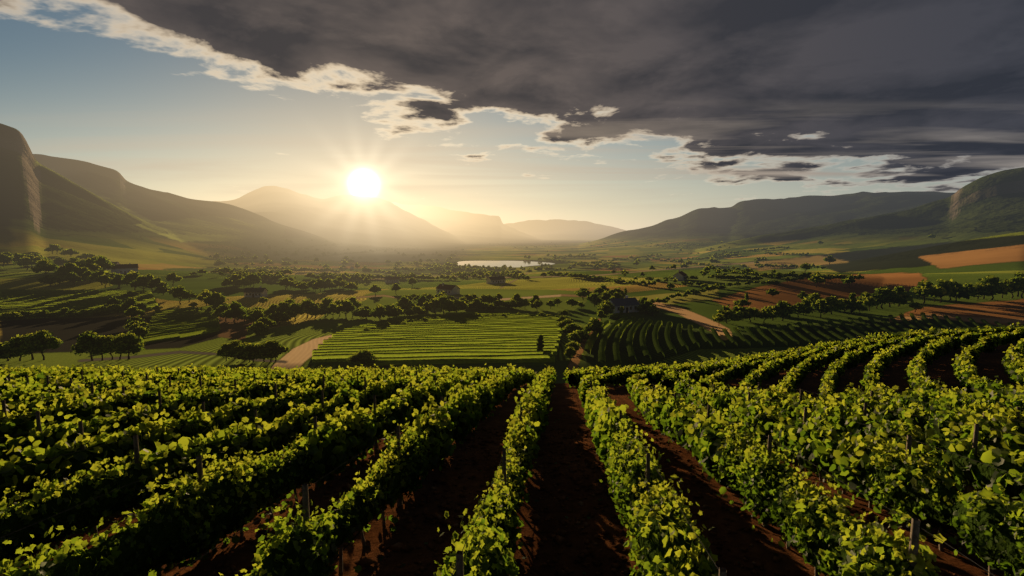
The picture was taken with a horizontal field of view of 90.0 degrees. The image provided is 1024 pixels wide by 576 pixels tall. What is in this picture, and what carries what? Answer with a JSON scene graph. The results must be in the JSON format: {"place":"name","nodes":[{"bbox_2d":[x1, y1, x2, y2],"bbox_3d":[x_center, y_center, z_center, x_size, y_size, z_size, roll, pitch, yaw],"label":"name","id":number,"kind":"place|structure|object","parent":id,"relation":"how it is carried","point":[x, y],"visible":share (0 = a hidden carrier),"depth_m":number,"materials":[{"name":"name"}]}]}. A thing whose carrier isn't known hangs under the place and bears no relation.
{"place":"outdoors","nodes":[
{"label":"outdoors","id":0,"kind":"place"},
{"bbox_2d":[10,409,998,575],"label":"vine drip hose","id":1,"kind":"object","parent":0,"point":[381,508],"visible":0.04,"depth_m":10.63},
{"bbox_2d":[457,261,554,266],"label":"lake water","id":2,"kind":"structure","parent":0,"point":[506,263],"depth_m":1487.40,"materials":[{"name":"white liquid"}]},
{"bbox_2d":[0,123,1023,575],"bbox_3d":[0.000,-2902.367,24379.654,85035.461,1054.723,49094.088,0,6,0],"label":"ground terrain","id":3,"kind":"structure","parent":0,"point":[872,239],"depth_m":359.38,"materials":[{"name":"green plant"}]},
{"bbox_2d":[111,263,138,273],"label":"cottage","id":4,"kind":"structure","parent":3,"relation":"on","point":[123,268],"depth_m":481.20,"materials":[{"name":"white"}]},
{"bbox_2d":[243,286,267,296],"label":"house","id":5,"kind":"structure","parent":3,"relation":"on","point":[255,292],"depth_m":308.80,"materials":[{"name":"grey"}]},
{"bbox_2d":[384,276,398,282],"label":"house","id":6,"kind":"structure","parent":3,"relation":"on","point":[394,279],"depth_m":511.45,"materials":[{"name":"grey"}]},
{"bbox_2d":[435,283,459,294],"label":"house","id":7,"kind":"structure","parent":3,"relation":"on","point":[450,289],"depth_m":297.70,"materials":[{"name":"grey"}]},
{"bbox_2d":[486,275,505,283],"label":"house","id":8,"kind":"structure","parent":3,"relation":"on","point":[496,279],"depth_m":418.36,"materials":[{"name":"grey"}]},
{"bbox_2d":[1,366,1019,575],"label":"trellis posts","id":9,"kind":"object","parent":3,"relation":"on","point":[914,532],"visible":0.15,"depth_m":12.83,"materials":[{"name":"brown wood"}]},
{"bbox_2d":[19,426,1002,575],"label":"soil clods","id":10,"kind":"object","parent":3,"relation":"on","point":[363,562],"visible":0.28,"depth_m":12.57,"materials":[{"name":"brown soil"}]},
{"bbox_2d":[0,370,1023,575],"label":"vine leaves","id":11,"kind":"object","parent":3,"relation":"on","point":[698,446],"visible":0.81,"depth_m":18.33,"materials":[{"name":"green plant"}]},
{"bbox_2d":[0,411,1023,575],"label":"vine leaves","id":12,"kind":"object","parent":3,"relation":"on","point":[483,530],"visible":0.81,"depth_m":9.62,"materials":[{"name":"green plant"}]},
{"bbox_2d":[0,329,1023,575],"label":"vine canopy","id":13,"kind":"object","parent":3,"relation":"on","point":[160,533],"visible":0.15,"depth_m":11.45,"materials":[{"name":"green plant"}]},
{"bbox_2d":[0,322,1023,407],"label":"vine leaves","id":14,"kind":"object","parent":13,"relation":"attached to","point":[921,382],"visible":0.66,"depth_m":47.44,"materials":[{"name":"green plant"}]},
{"bbox_2d":[0,289,1023,365],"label":"vineyard rows","id":15,"kind":"object","parent":3,"relation":"on","point":[460,338],"visible":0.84,"depth_m":151.27,"materials":[{"name":"green plant"}]},
{"bbox_2d":[0,234,1023,364],"bbox_3d":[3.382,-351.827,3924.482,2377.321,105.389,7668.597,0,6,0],"label":"trees","id":16,"kind":"object","parent":3,"relation":"on","point":[90,267],"depth_m":233.82,"materials":[{"name":"green plant"}]},
{"bbox_2d":[608,295,639,312],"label":"farmhouse","id":17,"kind":"object","parent":3,"relation":"on","point":[629,304],"visible":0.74,"depth_m":208.90,"materials":[{"name":"grey"}]},
{"bbox_2d":[673,270,686,280],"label":"house","id":18,"kind":"structure","parent":3,"relation":"on","point":[680,276],"depth_m":337.47,"materials":[{"name":"grey"}]},
{"bbox_2d":[0,376,1023,575],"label":"vine trellis wire","id":19,"kind":"object","parent":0,"point":[497,469],"visible":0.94,"depth_m":11.32,"materials":[{"name":"grey metal"}]},
{"bbox_2d":[0,0,1023,230],"label":"sky","id":20,"kind":"structure","parent":0,"point":[626,115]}
]}

